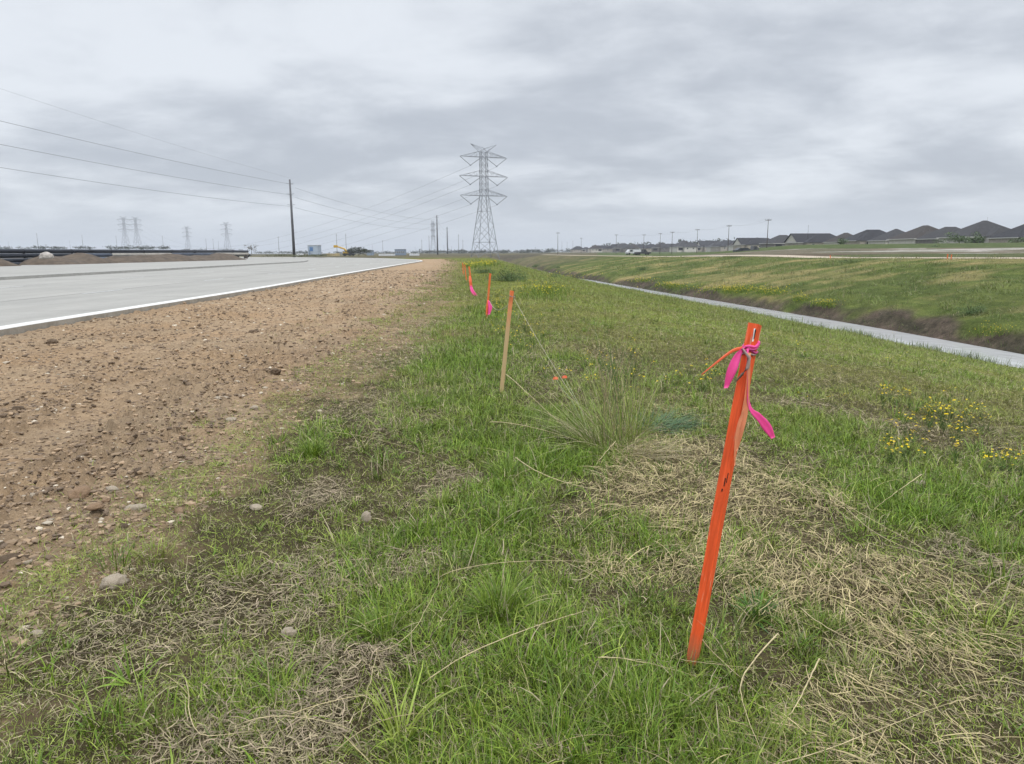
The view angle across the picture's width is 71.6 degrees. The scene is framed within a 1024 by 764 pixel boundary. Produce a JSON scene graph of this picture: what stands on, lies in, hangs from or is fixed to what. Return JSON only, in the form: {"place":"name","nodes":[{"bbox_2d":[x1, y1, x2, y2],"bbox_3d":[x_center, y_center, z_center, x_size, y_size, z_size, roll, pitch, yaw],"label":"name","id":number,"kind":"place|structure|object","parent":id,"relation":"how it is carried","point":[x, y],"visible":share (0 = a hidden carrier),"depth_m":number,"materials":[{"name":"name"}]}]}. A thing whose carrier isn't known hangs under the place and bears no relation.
{"place":"outdoors","nodes":[
{"label":"outdoors","id":0,"kind":"place"},
{"bbox_2d":[117,216,129,246],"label":"lattice tower","id":1,"kind":"structure","parent":0,"point":[123,229],"depth_m":781.81,"materials":[{"name":"metal"}]},
{"bbox_2d":[0,258,300,275],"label":"median pavement","id":2,"kind":"structure","parent":0,"point":[24,270],"depth_m":76.22,"materials":[{"name":"concrete"}]},
{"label":"timber bearer","id":3,"kind":"object","parent":2,"relation":"on","visible":0},
{"bbox_2d":[0,254,24,257],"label":"pipe","id":4,"kind":"object","parent":3,"relation":"on","point":[12,255],"visible":1,"depth_m":90.78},
{"bbox_2d":[0,249,23,252],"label":"pipe","id":5,"kind":"object","parent":4,"relation":"on","point":[11,250],"visible":1,"depth_m":90.76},
{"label":"timber bearer","id":6,"kind":"object","parent":2,"relation":"on","visible":0},
{"bbox_2d":[23,253,71,257],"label":"pipe","id":7,"kind":"object","parent":6,"relation":"on","point":[31,255],"visible":0.59,"depth_m":95.78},
{"bbox_2d":[23,249,72,252],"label":"pipe","id":8,"kind":"object","parent":7,"relation":"on","point":[48,250],"visible":0.94,"depth_m":98.20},
{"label":"timber bearer","id":9,"kind":"object","parent":2,"relation":"on","visible":0},
{"bbox_2d":[72,253,112,256],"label":"pipe","id":10,"kind":"object","parent":9,"relation":"on","point":[102,254],"visible":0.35,"depth_m":111.57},
{"bbox_2d":[71,249,111,252],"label":"pipe","id":11,"kind":"object","parent":10,"relation":"on","point":[91,250],"visible":0.99,"depth_m":108.83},
{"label":"timber bearer","id":12,"kind":"object","parent":2,"relation":"on","visible":0},
{"bbox_2d":[112,253,144,255],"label":"pipe","id":13,"kind":"object","parent":12,"relation":"on","point":[122,254],"visible":0.66,"depth_m":119.01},
{"bbox_2d":[110,249,143,252],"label":"pipe","id":14,"kind":"object","parent":13,"relation":"on","point":[126,251],"visible":0.97,"depth_m":119.16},
{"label":"timber bearer","id":15,"kind":"object","parent":2,"relation":"on","visible":0},
{"bbox_2d":[144,253,171,254],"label":"pipe","id":16,"kind":"object","parent":15,"relation":"on","point":[155,253],"visible":0.48,"depth_m":128.74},
{"bbox_2d":[144,250,171,252],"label":"pipe","id":17,"kind":"object","parent":16,"relation":"on","point":[157,251],"visible":0.98,"depth_m":130.33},
{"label":"timber bearer","id":18,"kind":"object","parent":2,"relation":"on","visible":0},
{"bbox_2d":[172,253,195,255],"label":"pipe","id":19,"kind":"object","parent":18,"relation":"on","point":[188,254],"visible":0.49,"depth_m":142.69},
{"bbox_2d":[171,250,194,252],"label":"pipe","id":20,"kind":"object","parent":19,"relation":"on","point":[183,251],"visible":1,"depth_m":141.12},
{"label":"pipe","id":21,"kind":"object","parent":2,"relation":"on","visible":0},
{"bbox_2d":[1,258,27,261],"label":"pipe","id":22,"kind":"object","parent":21,"relation":"on","point":[15,259],"visible":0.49,"depth_m":90.67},
{"bbox_2d":[0,257,416,325],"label":"road","id":23,"kind":"structure","parent":0,"point":[18,309],"depth_m":32.55,"materials":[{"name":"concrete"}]},
{"bbox_2d":[0,258,307,279],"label":"median kerb","id":24,"kind":"structure","parent":23,"relation":"on","point":[10,277],"depth_m":54.87,"materials":[{"name":"concrete"}]},
{"bbox_2d":[0,242,1023,763],"bbox_3d":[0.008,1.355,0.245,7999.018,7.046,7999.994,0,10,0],"label":"ground","id":25,"kind":"structure","parent":0,"point":[914,316],"depth_m":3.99,"materials":[{"name":"green plant"}]},
{"bbox_2d":[0,258,20,265],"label":"dirt mound","id":26,"kind":"object","parent":25,"relation":"on","point":[3,262],"visible":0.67,"depth_m":81.52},
{"bbox_2d":[19,253,114,264],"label":"dirt mound","id":27,"kind":"object","parent":25,"relation":"on","point":[79,258],"visible":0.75,"depth_m":95.08,"materials":[{"name":"soil"}]},
{"bbox_2d":[39,252,53,258],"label":"boulder","id":28,"kind":"object","parent":27,"relation":"on","point":[45,255],"visible":1,"depth_m":82.26,"materials":[{"name":"stone"}]},
{"bbox_2d":[66,672,120,742],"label":"grass tuft","id":29,"kind":"object","parent":25,"relation":"on","point":[89,721],"visible":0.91,"depth_m":2.24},
{"bbox_2d":[22,598,184,639],"bbox_3d":[-1.656,0.943,2.868,0.916,0.037,0.021,4,11,21],"label":"dry stalk","id":30,"kind":"object","parent":25,"relation":"on","point":[95,609],"visible":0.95,"depth_m":2.89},
{"bbox_2d":[99,573,129,589],"bbox_3d":[-1.783,0.887,3.182,0.097,0.057,0.118,8,13,39],"label":"stone","id":31,"kind":"object","parent":25,"relation":"on","point":[117,579],"visible":0.96,"depth_m":3.15,"materials":[{"name":"stone"}]},
{"bbox_2d":[95,635,170,688],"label":"grass tuft","id":32,"kind":"object","parent":25,"relation":"on","point":[122,677],"visible":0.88,"depth_m":2.48,"materials":[{"name":"plant"}]},
{"bbox_2d":[121,531,182,563],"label":"grass tuft","id":33,"kind":"object","parent":25,"relation":"on","point":[153,547],"visible":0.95,"depth_m":3.47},
{"bbox_2d":[104,253,246,262],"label":"dirt mound","id":34,"kind":"object","parent":25,"relation":"on","point":[162,258],"visible":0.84,"depth_m":119.23,"materials":[{"name":"soil"}]},
{"bbox_2d":[0,257,422,335],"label":"kerb","id":35,"kind":"structure","parent":25,"relation":"on","point":[17,328],"depth_m":17.86,"materials":[{"name":"concrete"}]},
{"bbox_2d":[0,259,452,674],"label":"dirt verge","id":36,"kind":"structure","parent":25,"relation":"on","point":[112,423],"depth_m":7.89,"materials":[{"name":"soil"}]},
{"bbox_2d":[0,553,29,566],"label":"clod","id":37,"kind":"object","parent":36,"relation":"on","point":[4,559],"visible":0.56,"depth_m":3.34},
{"bbox_2d":[67,485,91,499],"bbox_3d":[-2.601,0.661,4.264,0.106,0.072,0.149,4,11,21],"label":"stone","id":38,"kind":"object","parent":36,"relation":"on","point":[75,492],"visible":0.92,"depth_m":4.24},
{"bbox_2d":[85,502,104,510],"bbox_3d":[-2.304,0.684,3.929,0.098,0.033,0.079,-10,14,-43],"label":"stone","id":39,"kind":"object","parent":36,"relation":"on","point":[95,506],"visible":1,"depth_m":3.91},
{"bbox_2d":[124,504,149,510],"bbox_3d":[-2.157,0.717,4.085,0.160,0.045,0.077,1,10,6],"label":"stone","id":40,"kind":"object","parent":36,"relation":"on","point":[140,506],"visible":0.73,"depth_m":4.06,"materials":[{"name":"stone"}]},
{"bbox_2d":[185,679,268,735],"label":"dry stalk","id":41,"kind":"object","parent":25,"relation":"on","point":[192,722],"visible":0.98,"depth_m":2.16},
{"bbox_2d":[201,547,266,585],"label":"grass tuft","id":42,"kind":"object","parent":25,"relation":"on","point":[240,572],"visible":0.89,"depth_m":3.24,"materials":[{"name":"plant"}]},
{"bbox_2d":[281,627,296,636],"bbox_3d":[-0.856,0.956,2.725,0.060,0.033,0.050,-3,11,-12],"label":"stone","id":43,"kind":"object","parent":25,"relation":"on","point":[287,630],"visible":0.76,"depth_m":2.71,"materials":[{"name":"stone"}]},
{"bbox_2d":[287,179,295,256],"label":"power pole","id":44,"kind":"object","parent":25,"relation":"on","point":[292,229],"visible":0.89,"depth_m":255.36,"materials":[{"name":"wood"}]},
{"bbox_2d":[0,144,288,194],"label":"power line","id":45,"kind":"object","parent":44,"relation":"attached to","point":[127,168],"visible":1,"depth_m":169.26,"materials":[{"name":"metal"}]},
{"bbox_2d":[0,167,292,206],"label":"power line","id":46,"kind":"object","parent":44,"relation":"attached to","point":[133,187],"visible":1,"depth_m":172.09,"materials":[{"name":"metal"}]},
{"bbox_2d":[2,121,292,184],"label":"power line","id":47,"kind":"object","parent":44,"relation":"attached to","point":[135,152],"visible":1,"depth_m":169.92,"materials":[{"name":"metal"}]},
{"bbox_2d":[286,430,332,457],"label":"grass tuft","id":48,"kind":"object","parent":25,"relation":"on","point":[315,452],"visible":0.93,"depth_m":5.16,"materials":[{"name":"plant"}]},
{"bbox_2d":[308,245,321,254],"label":"site building","id":49,"kind":"structure","parent":25,"relation":"on","point":[314,249],"depth_m":324.40,"materials":[{"name":"white paint"}]},
{"bbox_2d":[343,246,365,255],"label":"tree","id":50,"kind":"object","parent":25,"relation":"on","point":[353,248],"visible":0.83,"depth_m":324.75,"materials":[{"name":"green plant"}]},
{"bbox_2d":[330,533,387,564],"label":"grass tuft","id":51,"kind":"object","parent":25,"relation":"on","point":[363,550],"visible":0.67,"depth_m":3.47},
{"bbox_2d":[361,511,371,522],"bbox_3d":[-0.801,0.738,3.899,0.058,0.066,0.061,-7,12,-31],"label":"stone","id":52,"kind":"object","parent":25,"relation":"on","point":[366,516],"visible":0.92,"depth_m":3.88,"materials":[{"name":"stone"}]},
{"bbox_2d":[0,237,734,253],"bbox_3d":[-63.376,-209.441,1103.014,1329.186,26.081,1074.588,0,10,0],"label":"distant woods","id":53,"kind":"object","parent":25,"relation":"on","point":[386,252],"visible":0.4,"depth_m":909.38,"materials":[{"name":"green plant"}]},
{"bbox_2d":[337,578,426,649],"bbox_3d":[-0.490,0.885,2.696,0.393,0.216,0.379,-3,11,-14],"label":"grass tuft","id":54,"kind":"object","parent":25,"relation":"on","point":[380,623],"visible":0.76,"depth_m":2.71,"materials":[{"name":"plant"}]},
{"bbox_2d":[345,658,464,753],"bbox_3d":[-0.330,0.982,2.153,0.393,0.224,0.419,0,10,0],"label":"grass tuft","id":55,"kind":"object","parent":25,"relation":"on","point":[387,723],"visible":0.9,"depth_m":2.19,"materials":[{"name":"plant"}]},
{"bbox_2d":[395,389,443,408],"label":"grass tuft","id":56,"kind":"object","parent":25,"relation":"on","point":[428,398],"visible":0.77,"depth_m":6.73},
{"bbox_2d":[426,489,457,505],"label":"grass tuft","id":57,"kind":"object","parent":25,"relation":"on","point":[442,498],"visible":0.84,"depth_m":4.09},
{"bbox_2d":[430,372,463,384],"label":"grass tuft","id":58,"kind":"object","parent":25,"relation":"on","point":[449,379],"visible":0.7,"depth_m":7.99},
{"bbox_2d":[468,266,477,295],"bbox_3d":[-1.309,-3.353,23.874,0.267,1.070,0.147,-7,10,1],"label":"survey stake","id":59,"kind":"object","parent":25,"relation":"on","point":[471,287],"visible":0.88,"depth_m":23.87,"materials":[{"name":"orange paint"}]},
{"bbox_2d":[459,144,506,259],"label":"lattice tower","id":60,"kind":"structure","parent":25,"relation":"on","point":[485,173],"depth_m":207.99,"materials":[{"name":"metal"}]},
{"bbox_2d":[486,273,491,316],"bbox_3d":[-0.482,-1.817,15.350,0.126,1.045,0.102,3,11,-11],"label":"survey stake","id":61,"kind":"object","parent":25,"relation":"on","point":[488,307],"visible":0.87,"depth_m":15.36,"materials":[{"name":"orange paint"}]},
{"bbox_2d":[422,611,582,684],"bbox_3d":[-0.014,0.928,2.514,0.654,0.108,0.022,-6,12,-26],"label":"dry stalk","id":62,"kind":"object","parent":25,"relation":"on","point":[489,644],"visible":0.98,"depth_m":2.47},
{"bbox_2d":[447,566,560,640],"bbox_3d":[-0.032,0.854,2.854,0.539,0.259,0.568,0,10,0],"label":"grass tuft","id":63,"kind":"object","parent":25,"relation":"on","point":[512,602],"visible":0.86,"depth_m":2.86,"materials":[{"name":"plant"}]},
{"bbox_2d":[481,448,527,478],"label":"grass tuft","id":64,"kind":"object","parent":25,"relation":"on","point":[504,467],"visible":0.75,"depth_m":4.70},
{"bbox_2d":[500,290,514,392],"bbox_3d":[-0.053,-0.387,7.452,0.086,1.143,0.080,11,11,23],"label":"survey stake","id":65,"kind":"object","parent":25,"relation":"on","point":[507,331],"visible":0.92,"depth_m":7.43,"materials":[{"name":"wood"}]},
{"bbox_2d":[487,265,528,281],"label":"shrub","id":66,"kind":"object","parent":25,"relation":"on","point":[510,277],"visible":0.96,"depth_m":35.91,"materials":[{"name":"green plant"}]},
{"bbox_2d":[0,296,1023,763],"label":"dry straw","id":67,"kind":"object","parent":25,"relation":"on","point":[280,752],"visible":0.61,"depth_m":2.94,"materials":[{"name":"plant"}]},
{"bbox_2d":[243,715,357,732],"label":"dry stalk","id":68,"kind":"object","parent":67,"relation":"on","point":[291,716],"visible":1,"depth_m":2.13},
{"bbox_2d":[896,575,970,645],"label":"dry stalk","id":69,"kind":"object","parent":67,"relation":"on","point":[919,611],"visible":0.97,"depth_m":2.77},
{"bbox_2d":[486,493,542,530],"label":"grass tuft","id":70,"kind":"object","parent":25,"relation":"on","point":[515,514],"visible":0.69,"depth_m":3.89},
{"bbox_2d":[436,560,647,578],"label":"dry stalk","id":71,"kind":"object","parent":25,"relation":"on","point":[522,561],"visible":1,"depth_m":3.00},
{"bbox_2d":[477,674,645,763],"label":"grass tuft","id":72,"kind":"object","parent":25,"relation":"on","point":[552,730],"visible":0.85,"depth_m":2.12,"materials":[{"name":"plant"}]},
{"bbox_2d":[570,246,585,251],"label":"house","id":73,"kind":"structure","parent":25,"relation":"on","point":[577,249],"depth_m":1042.86,"materials":[{"name":"grey"}]},
{"bbox_2d":[588,245,601,251],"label":"house","id":74,"kind":"structure","parent":25,"relation":"on","point":[595,248],"depth_m":779.47,"materials":[{"name":"white"}]},
{"bbox_2d":[491,342,717,462],"bbox_3d":[0.674,0.225,5.252,1.783,1.193,1.875,-5,11,-22],"label":"tall grass bunch","id":75,"kind":"object","parent":25,"relation":"on","point":[595,435],"depth_m":5.32,"materials":[{"name":"plant"}]},
{"bbox_2d":[588,312,650,439],"bbox_3d":[0.773,-0.022,5.474,0.514,0.980,0.392,7,13,37],"label":"tall weed","id":76,"kind":"object","parent":25,"relation":"on","point":[615,387],"visible":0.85,"depth_m":5.42,"materials":[{"name":"plant"}]},
{"bbox_2d":[613,243,634,251],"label":"house","id":77,"kind":"structure","parent":25,"relation":"on","point":[623,247],"depth_m":761.48,"materials":[{"name":"grey"}]},
{"bbox_2d":[562,651,701,761],"bbox_3d":[0.375,0.986,2.220,0.456,0.177,0.463,5,12,27],"label":"grass tuft","id":78,"kind":"object","parent":25,"relation":"on","point":[648,698],"visible":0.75,"depth_m":2.25,"materials":[{"name":"plant"}]},
{"bbox_2d":[571,342,692,443],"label":"upright grass","id":79,"kind":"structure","parent":25,"relation":"on","point":[633,421],"depth_m":5.49,"materials":[{"name":"plant"}]},
{"bbox_2d":[575,423,708,467],"bbox_3d":[0.904,0.534,5.065,1.099,0.629,1.145,-4,11,-21],"label":"straw bunch","id":80,"kind":"object","parent":25,"relation":"on","point":[650,453],"visible":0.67,"depth_m":5.00,"materials":[{"name":"beige plant"}]},
{"bbox_2d":[651,243,669,251],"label":"house","id":81,"kind":"structure","parent":25,"relation":"on","point":[661,247],"depth_m":720.80,"materials":[{"name":"grey"}]},
{"bbox_2d":[618,403,714,435],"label":"blue green clump","id":82,"kind":"object","parent":25,"relation":"on","point":[668,423],"visible":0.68,"depth_m":6.00,"materials":[{"name":"green plant"}]},
{"bbox_2d":[669,240,697,251],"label":"house","id":83,"kind":"structure","parent":25,"relation":"on","point":[683,246],"depth_m":690.26,"materials":[{"name":"grey"}]},
{"bbox_2d":[347,253,1023,374],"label":"bank grass","id":84,"kind":"structure","parent":25,"relation":"on","point":[853,335],"depth_m":40.34,"materials":[{"name":"plant"}]},
{"bbox_2d":[697,241,716,251],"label":"house","id":85,"kind":"structure","parent":25,"relation":"on","point":[703,244],"depth_m":762.85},
{"bbox_2d":[711,240,733,251],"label":"house","id":86,"kind":"structure","parent":25,"relation":"on","point":[720,246],"depth_m":693.58,"materials":[{"name":"grey"}]},
{"bbox_2d":[687,322,774,665],"bbox_3d":[0.747,0.440,2.435,0.269,1.286,0.086,-1,10,-3],"label":"survey stake","id":87,"kind":"object","parent":25,"relation":"on","point":[748,352],"visible":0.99,"depth_m":2.40,"materials":[{"name":"orange paint"}]},
{"bbox_2d":[455,258,1021,342],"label":"yellow flower drift","id":88,"kind":"object","parent":25,"relation":"on","point":[550,292],"visible":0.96,"depth_m":53.43,"materials":[{"name":"plant"}]},
{"bbox_2d":[732,238,765,249],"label":"house","id":89,"kind":"structure","parent":25,"relation":"on","point":[743,242],"depth_m":442.65,"materials":[{"name":"beige brick"}]},
{"bbox_2d":[740,633,778,763],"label":"dry stalk","id":90,"kind":"object","parent":25,"relation":"on","point":[768,643],"visible":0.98,"depth_m":2.39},
{"bbox_2d":[729,582,791,632],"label":"grass tuft","id":91,"kind":"object","parent":25,"relation":"on","point":[744,602],"visible":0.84,"depth_m":2.88,"materials":[{"name":"plant"}]},
{"bbox_2d":[759,235,787,247],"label":"house","id":92,"kind":"structure","parent":25,"relation":"on","point":[778,240],"depth_m":388.68,"materials":[{"name":"grey brick"}]},
{"bbox_2d":[778,658,819,730],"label":"dry stalk","id":93,"kind":"object","parent":25,"relation":"on","point":[806,685],"visible":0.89,"depth_m":2.29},
{"bbox_2d":[588,279,1023,367],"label":"water edge grass","id":94,"kind":"structure","parent":25,"relation":"on","point":[962,354],"depth_m":35.17,"materials":[{"name":"plant"}]},
{"bbox_2d":[784,233,835,245],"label":"house","id":95,"kind":"structure","parent":25,"relation":"on","point":[802,239],"depth_m":339.60,"materials":[{"name":"grey"}]},
{"bbox_2d":[789,599,859,636],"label":"grass tuft","id":96,"kind":"object","parent":25,"relation":"on","point":[821,626],"visible":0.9,"depth_m":2.76,"materials":[{"name":"plant"}]},
{"bbox_2d":[823,233,851,243],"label":"house","id":97,"kind":"structure","parent":25,"relation":"on","point":[836,238],"depth_m":317.92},
{"bbox_2d":[800,607,913,657],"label":"dry stalk","id":98,"kind":"object","parent":25,"relation":"on","point":[842,635],"visible":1,"depth_m":2.63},
{"bbox_2d":[825,633,895,684],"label":"grass tuft","id":99,"kind":"object","parent":25,"relation":"on","point":[847,658],"visible":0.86,"depth_m":2.51,"materials":[{"name":"plant"}]},
{"bbox_2d":[843,230,885,243],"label":"house","id":100,"kind":"structure","parent":25,"relation":"on","point":[862,237],"depth_m":289.45,"materials":[{"name":"beige brick"}]},
{"bbox_2d":[775,697,972,763],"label":"dry stalk","id":101,"kind":"object","parent":25,"relation":"on","point":[861,736],"visible":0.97,"depth_m":2.08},
{"bbox_2d":[867,229,904,243],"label":"house","id":102,"kind":"structure","parent":25,"relation":"on","point":[880,239],"depth_m":277.65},
{"bbox_2d":[886,225,937,243],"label":"house","id":103,"kind":"structure","parent":25,"relation":"on","point":[908,237],"depth_m":257.29,"materials":[{"name":"grey"}]},
{"bbox_2d":[844,505,1020,568],"bbox_3d":[1.982,0.800,3.509,0.368,0.096,0.838,-10,14,-41],"label":"dry stalk","id":104,"kind":"object","parent":25,"relation":"on","point":[906,547],"visible":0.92,"depth_m":3.38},
{"bbox_2d":[895,492,970,524],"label":"grass tuft","id":105,"kind":"object","parent":25,"relation":"on","point":[937,509],"visible":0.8,"depth_m":4.00,"materials":[{"name":"plant"}]},
{"bbox_2d":[914,227,959,243],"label":"house","id":106,"kind":"structure","parent":25,"relation":"on","point":[930,237],"depth_m":245.57,"materials":[{"name":"grey"}]},
{"bbox_2d":[933,232,971,242],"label":"tree","id":107,"kind":"object","parent":25,"relation":"on","point":[959,239],"visible":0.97,"depth_m":199.92,"materials":[{"name":"green plant"}]},
{"bbox_2d":[953,301,987,314],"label":"shrub","id":108,"kind":"object","parent":25,"relation":"on","point":[969,311],"visible":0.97,"depth_m":37.10,"materials":[{"name":"green plant"}]},
{"bbox_2d":[937,220,1009,242],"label":"house","id":109,"kind":"structure","parent":25,"relation":"on","point":[986,228],"depth_m":223.71,"materials":[{"name":"grey"}]},
{"bbox_2d":[967,231,984,242],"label":"tree","id":110,"kind":"object","parent":25,"relation":"on","point":[979,238],"visible":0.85,"depth_m":200.81,"materials":[{"name":"green plant"}]},
{"bbox_2d":[957,515,1023,555],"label":"grass tuft","id":111,"kind":"object","parent":25,"relation":"on","point":[1017,544],"visible":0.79,"depth_m":3.65,"materials":[{"name":"plant"}]},
{"bbox_2d":[986,224,1023,242],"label":"house","id":112,"kind":"structure","parent":25,"relation":"on","point":[1010,234],"depth_m":209.76,"materials":[{"name":"grey"}]},
{"bbox_2d":[0,0,1023,253],"label":"sky","id":113,"kind":"structure","parent":0,"point":[607,118],"materials":[{"name":"grey"}]},
{"bbox_2d":[524,266,1023,367],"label":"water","id":114,"kind":"structure","parent":0,"point":[1014,358],"depth_m":37.99,"materials":[{"name":"grey liquid"}]},
{"bbox_2d":[572,255,1023,258],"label":"dirt track","id":115,"kind":"structure","parent":0,"point":[799,256],"depth_m":89.73,"materials":[{"name":"soil"}]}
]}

